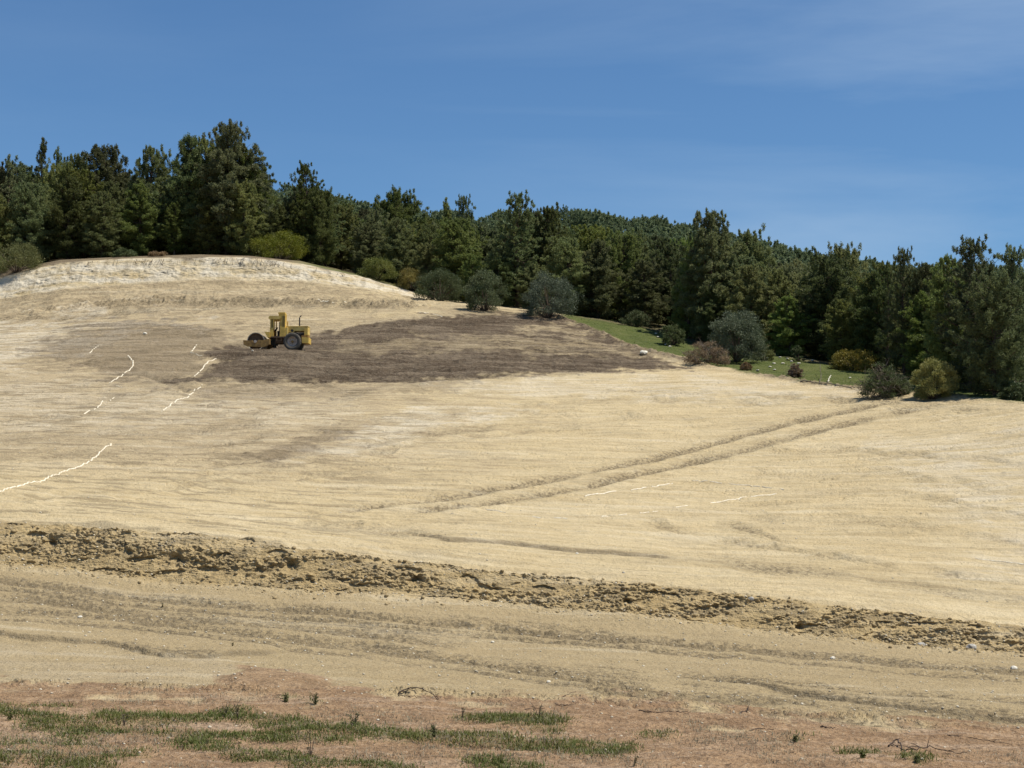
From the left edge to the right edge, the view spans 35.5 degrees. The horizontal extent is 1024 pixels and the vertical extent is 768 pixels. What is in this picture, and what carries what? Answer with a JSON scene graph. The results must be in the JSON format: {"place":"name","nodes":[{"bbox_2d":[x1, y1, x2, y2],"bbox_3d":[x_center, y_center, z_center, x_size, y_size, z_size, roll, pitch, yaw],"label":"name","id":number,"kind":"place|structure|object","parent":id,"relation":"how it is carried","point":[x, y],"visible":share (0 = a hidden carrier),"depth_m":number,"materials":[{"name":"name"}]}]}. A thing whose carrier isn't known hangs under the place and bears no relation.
{"place":"outdoors","nodes":[
{"label":"outdoors","id":0,"kind":"place"},
{"bbox_2d":[0,693,947,767],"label":"grass","id":1,"kind":"structure","parent":0,"point":[260,733],"depth_m":29.95,"materials":[{"name":"green plant"}]},
{"bbox_2d":[0,254,1023,767],"bbox_3d":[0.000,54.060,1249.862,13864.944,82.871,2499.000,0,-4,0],"label":"ground","id":2,"kind":"structure","parent":0,"point":[510,412],"depth_m":63.41,"materials":[{"name":"soil"}]},
{"bbox_2d":[0,154,16,204],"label":"pine tree","id":3,"kind":"object","parent":2,"relation":"on","point":[9,170],"visible":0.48,"depth_m":205.19,"materials":[{"name":"green plant"}]},
{"bbox_2d":[0,193,21,262],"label":"pine tree","id":4,"kind":"object","parent":2,"relation":"on","point":[5,237],"visible":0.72,"depth_m":194.95,"materials":[{"name":"green plant"}]},
{"bbox_2d":[0,161,24,215],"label":"pine tree","id":5,"kind":"object","parent":2,"relation":"on","point":[3,174],"visible":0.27,"depth_m":205.72,"materials":[{"name":"green plant"}]},
{"bbox_2d":[0,241,46,273],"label":"shrub","id":6,"kind":"object","parent":2,"relation":"on","point":[29,256],"visible":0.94,"depth_m":187.02,"materials":[{"name":"green plant"}]},
{"bbox_2d":[11,155,38,183],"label":"pine tree","id":7,"kind":"object","parent":2,"relation":"on","point":[21,168],"visible":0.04,"depth_m":226.07,"materials":[{"name":"green plant"}]},
{"bbox_2d":[4,181,55,266],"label":"pine tree","id":8,"kind":"object","parent":2,"relation":"on","point":[34,221],"visible":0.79,"depth_m":195.57,"materials":[{"name":"green plant"}]},
{"bbox_2d":[30,136,48,185],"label":"pine tree","id":9,"kind":"object","parent":2,"relation":"on","point":[41,161],"visible":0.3,"depth_m":207.59,"materials":[{"name":"green plant"}]},
{"bbox_2d":[22,182,62,261],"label":"pine tree","id":10,"kind":"object","parent":2,"relation":"on","point":[45,190],"visible":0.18,"depth_m":199.94,"materials":[{"name":"green plant"}]},
{"bbox_2d":[30,157,92,259],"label":"pine tree","id":11,"kind":"object","parent":2,"relation":"on","point":[53,175],"visible":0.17,"depth_m":204.24,"materials":[{"name":"green plant"}]},
{"bbox_2d":[42,174,94,259],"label":"pine tree","id":12,"kind":"object","parent":2,"relation":"on","point":[71,244],"visible":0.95,"depth_m":195.83,"materials":[{"name":"green plant"}]},
{"bbox_2d":[51,153,96,257],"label":"pine tree","id":13,"kind":"object","parent":2,"relation":"on","point":[78,160],"visible":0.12,"depth_m":206.08,"materials":[{"name":"green plant"}]},
{"bbox_2d":[58,167,113,258],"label":"pine tree","id":14,"kind":"object","parent":2,"relation":"on","point":[83,174],"visible":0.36,"depth_m":199.12,"materials":[{"name":"green plant"}]},
{"bbox_2d":[78,190,126,257],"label":"pine tree","id":15,"kind":"object","parent":2,"relation":"on","point":[101,205],"visible":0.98,"depth_m":194.35,"materials":[{"name":"green plant"}]},
{"bbox_2d":[79,143,130,257],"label":"pine tree","id":16,"kind":"object","parent":2,"relation":"on","point":[103,164],"visible":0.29,"depth_m":207.17,"materials":[{"name":"green plant"}]},
{"bbox_2d":[90,180,127,256],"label":"pine tree","id":17,"kind":"object","parent":2,"relation":"on","point":[114,191],"visible":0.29,"depth_m":201.22,"materials":[{"name":"green plant"}]},
{"bbox_2d":[113,181,166,255],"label":"pine tree","id":18,"kind":"object","parent":2,"relation":"on","point":[133,239],"visible":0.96,"depth_m":197.12,"materials":[{"name":"green plant"}]},
{"bbox_2d":[126,144,175,253],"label":"pine tree","id":19,"kind":"object","parent":2,"relation":"on","point":[156,169],"visible":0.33,"depth_m":204.88,"materials":[{"name":"green plant"}]},
{"bbox_2d":[156,180,186,254],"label":"pine tree","id":20,"kind":"object","parent":2,"relation":"on","point":[170,197],"visible":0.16,"depth_m":201.49,"materials":[{"name":"green plant"}]},
{"bbox_2d":[158,201,188,254],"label":"pine tree","id":21,"kind":"object","parent":2,"relation":"on","point":[174,238],"visible":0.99,"depth_m":196.40,"materials":[{"name":"green plant"}]},
{"bbox_2d":[147,132,210,254],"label":"pine tree","id":22,"kind":"object","parent":2,"relation":"on","point":[183,180],"visible":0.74,"depth_m":198.82,"materials":[{"name":"green plant"}]},
{"bbox_2d":[177,137,225,252],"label":"pine tree","id":23,"kind":"object","parent":2,"relation":"on","point":[207,144],"visible":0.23,"depth_m":200.22,"materials":[{"name":"green plant"}]},
{"bbox_2d":[181,197,225,254],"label":"pine tree","id":24,"kind":"object","parent":2,"relation":"on","point":[203,241],"visible":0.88,"depth_m":196.21,"materials":[{"name":"green plant"}]},
{"bbox_2d":[187,118,267,254],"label":"pine tree","id":25,"kind":"object","parent":2,"relation":"on","point":[230,137],"visible":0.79,"depth_m":196.90,"materials":[{"name":"green plant"}]},
{"bbox_2d":[217,146,276,241],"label":"pine tree","id":26,"kind":"object","parent":2,"relation":"on","point":[243,162],"visible":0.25,"depth_m":198.55,"materials":[{"name":"green plant"}]},
{"bbox_2d":[218,161,277,256],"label":"pine tree","id":27,"kind":"object","parent":2,"relation":"on","point":[268,186],"visible":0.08,"depth_m":202.78,"materials":[{"name":"green plant"}]},
{"bbox_2d":[221,178,276,255],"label":"pine tree","id":28,"kind":"object","parent":2,"relation":"on","point":[253,228],"visible":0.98,"depth_m":195.03,"materials":[{"name":"green plant"}]},
{"bbox_2d":[243,312,310,349],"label":"road roller","id":29,"kind":"object","parent":2,"relation":"on","point":[292,337],"visible":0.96,"depth_m":142.87,"materials":[{"name":"metal"}]},
{"bbox_2d":[249,229,309,259],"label":"shrub","id":30,"kind":"object","parent":2,"relation":"on","point":[293,243],"visible":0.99,"depth_m":191.62,"materials":[{"name":"green plant"}]},
{"bbox_2d":[253,200,306,259],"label":"pine tree","id":31,"kind":"object","parent":2,"relation":"on","point":[277,218],"visible":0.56,"depth_m":196.76,"materials":[{"name":"green plant"}]},
{"bbox_2d":[258,193,304,260],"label":"pine tree","id":32,"kind":"object","parent":2,"relation":"on","point":[286,201],"visible":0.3,"depth_m":198.30,"materials":[{"name":"green plant"}]},
{"bbox_2d":[285,160,333,260],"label":"pine tree","id":33,"kind":"object","parent":2,"relation":"on","point":[304,171],"visible":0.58,"depth_m":198.51,"materials":[{"name":"green plant"}]},
{"bbox_2d":[294,186,340,265],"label":"pine tree","id":34,"kind":"object","parent":2,"relation":"on","point":[315,240],"visible":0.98,"depth_m":196.13,"materials":[{"name":"green plant"}]},
{"bbox_2d":[315,205,346,266],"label":"pine tree","id":35,"kind":"object","parent":2,"relation":"on","point":[335,235],"visible":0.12,"depth_m":201.13,"materials":[{"name":"green plant"}]},
{"bbox_2d":[327,203,359,270],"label":"pine tree","id":36,"kind":"object","parent":2,"relation":"on","point":[349,219],"visible":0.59,"depth_m":205.43,"materials":[{"name":"green plant"}]},
{"bbox_2d":[344,220,384,276],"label":"pine tree","id":37,"kind":"object","parent":2,"relation":"on","point":[364,250],"visible":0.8,"depth_m":195.83,"materials":[{"name":"green plant"}]},
{"bbox_2d":[350,207,390,277],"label":"pine tree","id":38,"kind":"object","parent":2,"relation":"on","point":[372,217],"visible":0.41,"depth_m":200.54,"materials":[{"name":"green plant"}]},
{"bbox_2d":[355,256,399,281],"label":"shrub","id":39,"kind":"object","parent":2,"relation":"on","point":[373,267],"visible":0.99,"depth_m":188.47,"materials":[{"name":"green plant"}]},
{"bbox_2d":[371,216,416,284],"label":"pine tree","id":40,"kind":"object","parent":2,"relation":"on","point":[401,252],"visible":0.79,"depth_m":193.88,"materials":[{"name":"green plant"}]},
{"bbox_2d":[371,217,423,281],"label":"pine tree","id":41,"kind":"object","parent":2,"relation":"on","point":[413,231],"visible":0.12,"depth_m":200.06,"materials":[{"name":"green plant"}]},
{"bbox_2d":[370,184,432,273],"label":"pine tree","id":42,"kind":"object","parent":2,"relation":"on","point":[393,206],"visible":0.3,"depth_m":216.57,"materials":[{"name":"green plant"}]},
{"bbox_2d":[392,266,427,290],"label":"shrub","id":43,"kind":"object","parent":2,"relation":"on","point":[411,275],"visible":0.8,"depth_m":187.64,"materials":[{"name":"green plant"}]},
{"bbox_2d":[411,222,438,288],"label":"pine tree","id":44,"kind":"object","parent":2,"relation":"on","point":[429,228],"visible":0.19,"depth_m":200.27,"materials":[{"name":"green plant"}]},
{"bbox_2d":[409,242,443,292],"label":"pine tree","id":45,"kind":"object","parent":2,"relation":"on","point":[424,253],"visible":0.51,"depth_m":191.09,"materials":[{"name":"green plant"}]},
{"bbox_2d":[411,267,462,302],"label":"shrub","id":46,"kind":"object","parent":2,"relation":"on","point":[440,274],"visible":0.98,"depth_m":180.69,"materials":[{"name":"green plant"}]},
{"bbox_2d":[428,217,488,300],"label":"pine tree","id":47,"kind":"object","parent":2,"relation":"on","point":[457,234],"visible":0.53,"depth_m":188.40,"materials":[{"name":"green plant"}]},
{"bbox_2d":[450,193,476,225],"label":"pine tree","id":48,"kind":"object","parent":2,"relation":"on","point":[461,204],"visible":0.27,"depth_m":205.64,"materials":[{"name":"green plant"}]},
{"bbox_2d":[458,253,485,301],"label":"pine tree","id":49,"kind":"object","parent":2,"relation":"on","point":[472,262],"visible":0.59,"depth_m":183.80,"materials":[{"name":"green plant"}]},
{"bbox_2d":[469,221,501,267],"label":"pine tree","id":50,"kind":"object","parent":2,"relation":"on","point":[488,231],"visible":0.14,"depth_m":197.38,"materials":[{"name":"green plant"}]},
{"bbox_2d":[461,269,510,310],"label":"bush","id":51,"kind":"object","parent":2,"relation":"on","point":[484,276],"visible":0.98,"depth_m":166.51,"materials":[{"name":"green plant"}]},
{"bbox_2d":[473,252,515,306],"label":"pine tree","id":52,"kind":"object","parent":2,"relation":"on","point":[499,263],"visible":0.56,"depth_m":180.88,"materials":[{"name":"green plant"}]},
{"bbox_2d":[484,231,518,299],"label":"pine tree","id":53,"kind":"object","parent":2,"relation":"on","point":[496,244],"visible":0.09,"depth_m":190.20,"materials":[{"name":"green plant"}]},
{"bbox_2d":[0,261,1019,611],"bbox_3d":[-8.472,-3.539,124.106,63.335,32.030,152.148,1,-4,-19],"label":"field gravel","id":54,"kind":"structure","parent":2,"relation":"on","point":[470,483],"depth_m":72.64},
{"bbox_2d":[0,676,1023,767],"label":"dry grass","id":55,"kind":"structure","parent":2,"relation":"on","point":[455,732],"depth_m":29.80,"materials":[{"name":"beige plant"}]},
{"bbox_2d":[0,522,1023,656],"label":"soil clods","id":56,"kind":"object","parent":2,"relation":"on","point":[968,632],"visible":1,"depth_m":50.89,"materials":[{"name":"brown soil"}]},
{"bbox_2d":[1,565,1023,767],"bbox_3d":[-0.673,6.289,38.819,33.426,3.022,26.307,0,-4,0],"label":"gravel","id":57,"kind":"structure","parent":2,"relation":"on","point":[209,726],"depth_m":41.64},
{"bbox_2d":[487,189,544,307],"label":"pine tree","id":58,"kind":"object","parent":2,"relation":"on","point":[521,250],"visible":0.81,"depth_m":181.85,"materials":[{"name":"green plant"}]},
{"bbox_2d":[512,263,550,308],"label":"pine tree","id":59,"kind":"object","parent":2,"relation":"on","point":[528,279],"visible":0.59,"depth_m":179.47,"materials":[{"name":"green plant"}]},
{"bbox_2d":[523,202,572,308],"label":"pine tree","id":60,"kind":"object","parent":2,"relation":"on","point":[550,226],"visible":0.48,"depth_m":185.07,"materials":[{"name":"green plant"}]},
{"bbox_2d":[520,269,583,317],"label":"bush","id":61,"kind":"object","parent":2,"relation":"on","point":[556,284],"visible":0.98,"depth_m":163.42,"materials":[{"name":"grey plant"}]},
{"bbox_2d":[536,235,591,315],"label":"pine tree","id":62,"kind":"object","parent":2,"relation":"on","point":[566,258],"visible":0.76,"depth_m":175.06,"materials":[{"name":"green plant"}]},
{"bbox_2d":[145,177,1023,291],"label":"forest","id":63,"kind":"object","parent":2,"relation":"on","point":[664,228],"visible":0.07,"depth_m":290.05,"materials":[{"name":"green plant"}]},
{"bbox_2d":[566,238,625,319],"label":"pine tree","id":64,"kind":"object","parent":2,"relation":"on","point":[601,300],"visible":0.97,"depth_m":174.99,"materials":[{"name":"green plant"}]},
{"bbox_2d":[571,224,620,315],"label":"pine tree","id":65,"kind":"object","parent":2,"relation":"on","point":[591,234],"visible":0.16,"depth_m":183.30,"materials":[{"name":"green plant"}]},
{"bbox_2d":[591,228,650,321],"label":"pine tree","id":66,"kind":"object","parent":2,"relation":"on","point":[620,250],"visible":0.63,"depth_m":178.16,"materials":[{"name":"green plant"}]},
{"bbox_2d":[618,309,653,326],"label":"shrub","id":67,"kind":"object","parent":2,"relation":"on","point":[639,318],"visible":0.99,"depth_m":168.37,"materials":[{"name":"green plant"}]},
{"bbox_2d":[619,229,655,311],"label":"pine tree","id":68,"kind":"object","parent":2,"relation":"on","point":[642,252],"visible":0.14,"depth_m":181.10,"materials":[{"name":"green plant"}]},
{"bbox_2d":[616,258,672,326],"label":"pine tree","id":69,"kind":"object","parent":2,"relation":"on","point":[644,289],"visible":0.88,"depth_m":173.50,"materials":[{"name":"green plant"}]},
{"bbox_2d":[646,235,681,265],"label":"pine tree","id":70,"kind":"object","parent":2,"relation":"on","point":[659,243],"visible":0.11,"depth_m":193.50,"materials":[{"name":"green plant"}]},
{"bbox_2d":[645,243,685,326],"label":"pine tree","id":71,"kind":"object","parent":2,"relation":"on","point":[671,265],"visible":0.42,"depth_m":178.61,"materials":[{"name":"green plant"}]},
{"bbox_2d":[660,324,685,344],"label":"shrub","id":72,"kind":"object","parent":2,"relation":"on","point":[671,338],"visible":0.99,"depth_m":154.33,"materials":[{"name":"green plant"}]},
{"bbox_2d":[667,235,708,338],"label":"pine tree","id":73,"kind":"object","parent":2,"relation":"on","point":[679,316],"visible":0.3,"depth_m":166.83,"materials":[{"name":"green plant"}]},
{"bbox_2d":[680,340,730,364],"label":"shrub","id":74,"kind":"object","parent":2,"relation":"on","point":[703,351],"visible":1,"depth_m":137.77,"materials":[{"name":"brown plant"}]},
{"bbox_2d":[673,207,740,341],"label":"pine tree","id":75,"kind":"object","parent":2,"relation":"on","point":[707,255],"visible":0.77,"depth_m":163.49,"materials":[{"name":"green plant"}]},
{"bbox_2d":[695,284,734,344],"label":"pine tree","id":76,"kind":"object","parent":2,"relation":"on","point":[709,311],"visible":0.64,"depth_m":161.37,"materials":[{"name":"green plant"}]},
{"bbox_2d":[707,307,769,361],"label":"bush","id":77,"kind":"object","parent":2,"relation":"on","point":[738,352],"visible":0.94,"depth_m":141.64,"materials":[{"name":"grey plant"}]},
{"bbox_2d":[715,255,774,343],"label":"pine tree","id":78,"kind":"object","parent":2,"relation":"on","point":[751,260],"visible":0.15,"depth_m":163.27,"materials":[{"name":"green plant"}]},
{"bbox_2d":[722,223,776,298],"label":"pine tree","id":79,"kind":"object","parent":2,"relation":"on","point":[749,247],"visible":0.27,"depth_m":166.53,"materials":[{"name":"green plant"}]},
{"bbox_2d":[720,264,785,348],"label":"pine tree","id":80,"kind":"object","parent":2,"relation":"on","point":[755,284],"visible":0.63,"depth_m":157.43,"materials":[{"name":"green plant"}]},
{"bbox_2d":[759,267,799,342],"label":"pine tree","id":81,"kind":"object","parent":2,"relation":"on","point":[777,279],"visible":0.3,"depth_m":158.71,"materials":[{"name":"green plant"}]},
{"bbox_2d":[768,263,809,345],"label":"pine tree","id":82,"kind":"object","parent":2,"relation":"on","point":[792,269],"visible":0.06,"depth_m":168.21,"materials":[{"name":"green plant"}]},
{"bbox_2d":[765,294,815,356],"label":"pine tree","id":83,"kind":"object","parent":2,"relation":"on","point":[787,336],"visible":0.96,"depth_m":151.87,"materials":[{"name":"green plant"}]},
{"bbox_2d":[784,363,805,377],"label":"shrub","id":84,"kind":"object","parent":2,"relation":"on","point":[794,371],"visible":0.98,"depth_m":127.71,"materials":[{"name":"brown plant"}]},
{"bbox_2d":[785,271,810,354],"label":"pine tree","id":85,"kind":"object","parent":2,"relation":"on","point":[794,278],"visible":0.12,"depth_m":162.03,"materials":[{"name":"green plant"}]},
{"bbox_2d":[786,252,859,361],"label":"pine tree","id":86,"kind":"object","parent":2,"relation":"on","point":[819,280],"visible":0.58,"depth_m":151.89,"materials":[{"name":"green plant"}]},
{"bbox_2d":[818,298,859,365],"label":"pine tree","id":87,"kind":"object","parent":2,"relation":"on","point":[837,336],"visible":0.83,"depth_m":145.87,"materials":[{"name":"green plant"}]},
{"bbox_2d":[821,241,868,285],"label":"pine tree","id":88,"kind":"object","parent":2,"relation":"on","point":[842,253],"visible":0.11,"depth_m":172.33,"materials":[{"name":"green plant"}]},
{"bbox_2d":[827,349,875,371],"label":"shrub","id":89,"kind":"object","parent":2,"relation":"on","point":[840,363],"visible":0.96,"depth_m":136.87,"materials":[{"name":"green plant"}]},
{"bbox_2d":[842,257,908,371],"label":"pine tree","id":90,"kind":"object","parent":2,"relation":"on","point":[879,266],"visible":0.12,"depth_m":146.48,"materials":[{"name":"green plant"}]},
{"bbox_2d":[848,268,904,371],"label":"pine tree","id":91,"kind":"object","parent":2,"relation":"on","point":[868,310],"visible":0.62,"depth_m":142.93,"materials":[{"name":"green plant"}]},
{"bbox_2d":[851,357,911,398],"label":"shrub","id":92,"kind":"object","parent":2,"relation":"on","point":[877,386],"visible":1,"depth_m":112.88,"materials":[{"name":"green plant"}]},
{"bbox_2d":[875,261,897,372],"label":"pine tree","id":93,"kind":"object","parent":2,"relation":"on","point":[888,280],"visible":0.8,"depth_m":136.62,"materials":[{"name":"green plant"}]},
{"bbox_2d":[878,370,913,394],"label":"shrub","id":94,"kind":"object","parent":2,"relation":"on","point":[907,381],"visible":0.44,"depth_m":113.97,"materials":[{"name":"green plant"}]},
{"bbox_2d":[882,245,920,376],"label":"pine tree","id":95,"kind":"object","parent":2,"relation":"on","point":[905,288],"visible":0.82,"depth_m":134.58,"materials":[{"name":"green plant"}]},
{"bbox_2d":[889,262,939,372],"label":"pine tree","id":96,"kind":"object","parent":2,"relation":"on","point":[921,274],"visible":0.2,"depth_m":133.64,"materials":[{"name":"green plant"}]},
{"bbox_2d":[894,290,938,378],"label":"pine tree","id":97,"kind":"object","parent":2,"relation":"on","point":[922,302],"visible":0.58,"depth_m":130.75,"materials":[{"name":"green plant"}]},
{"bbox_2d":[909,356,960,399],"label":"shrub","id":98,"kind":"object","parent":2,"relation":"on","point":[942,371],"visible":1,"depth_m":110.04,"materials":[{"name":"green plant"}]},
{"bbox_2d":[913,253,974,384],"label":"pine tree","id":99,"kind":"object","parent":2,"relation":"on","point":[941,283],"visible":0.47,"depth_m":119.15,"materials":[{"name":"green plant"}]},
{"bbox_2d":[931,234,1003,391],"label":"pine tree","id":100,"kind":"object","parent":2,"relation":"on","point":[971,266],"visible":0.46,"depth_m":116.36,"materials":[{"name":"green plant"}]},
{"bbox_2d":[945,269,1023,396],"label":"pine tree","id":101,"kind":"object","parent":2,"relation":"on","point":[985,361],"visible":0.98,"depth_m":109.97,"materials":[{"name":"green plant"}]},
{"bbox_2d":[980,242,1023,392],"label":"pine tree","id":102,"kind":"object","parent":2,"relation":"on","point":[1010,258],"visible":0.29,"depth_m":114.41,"materials":[{"name":"green plant"}]},
{"bbox_2d":[997,381,1023,400],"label":"shrub","id":103,"kind":"object","parent":2,"relation":"on","point":[1016,389],"visible":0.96,"depth_m":107.73,"materials":[{"name":"green plant"}]},
{"bbox_2d":[0,0,1023,271],"label":"sky","id":104,"kind":"structure","parent":0,"point":[883,126],"materials":[{"name":"blue"}]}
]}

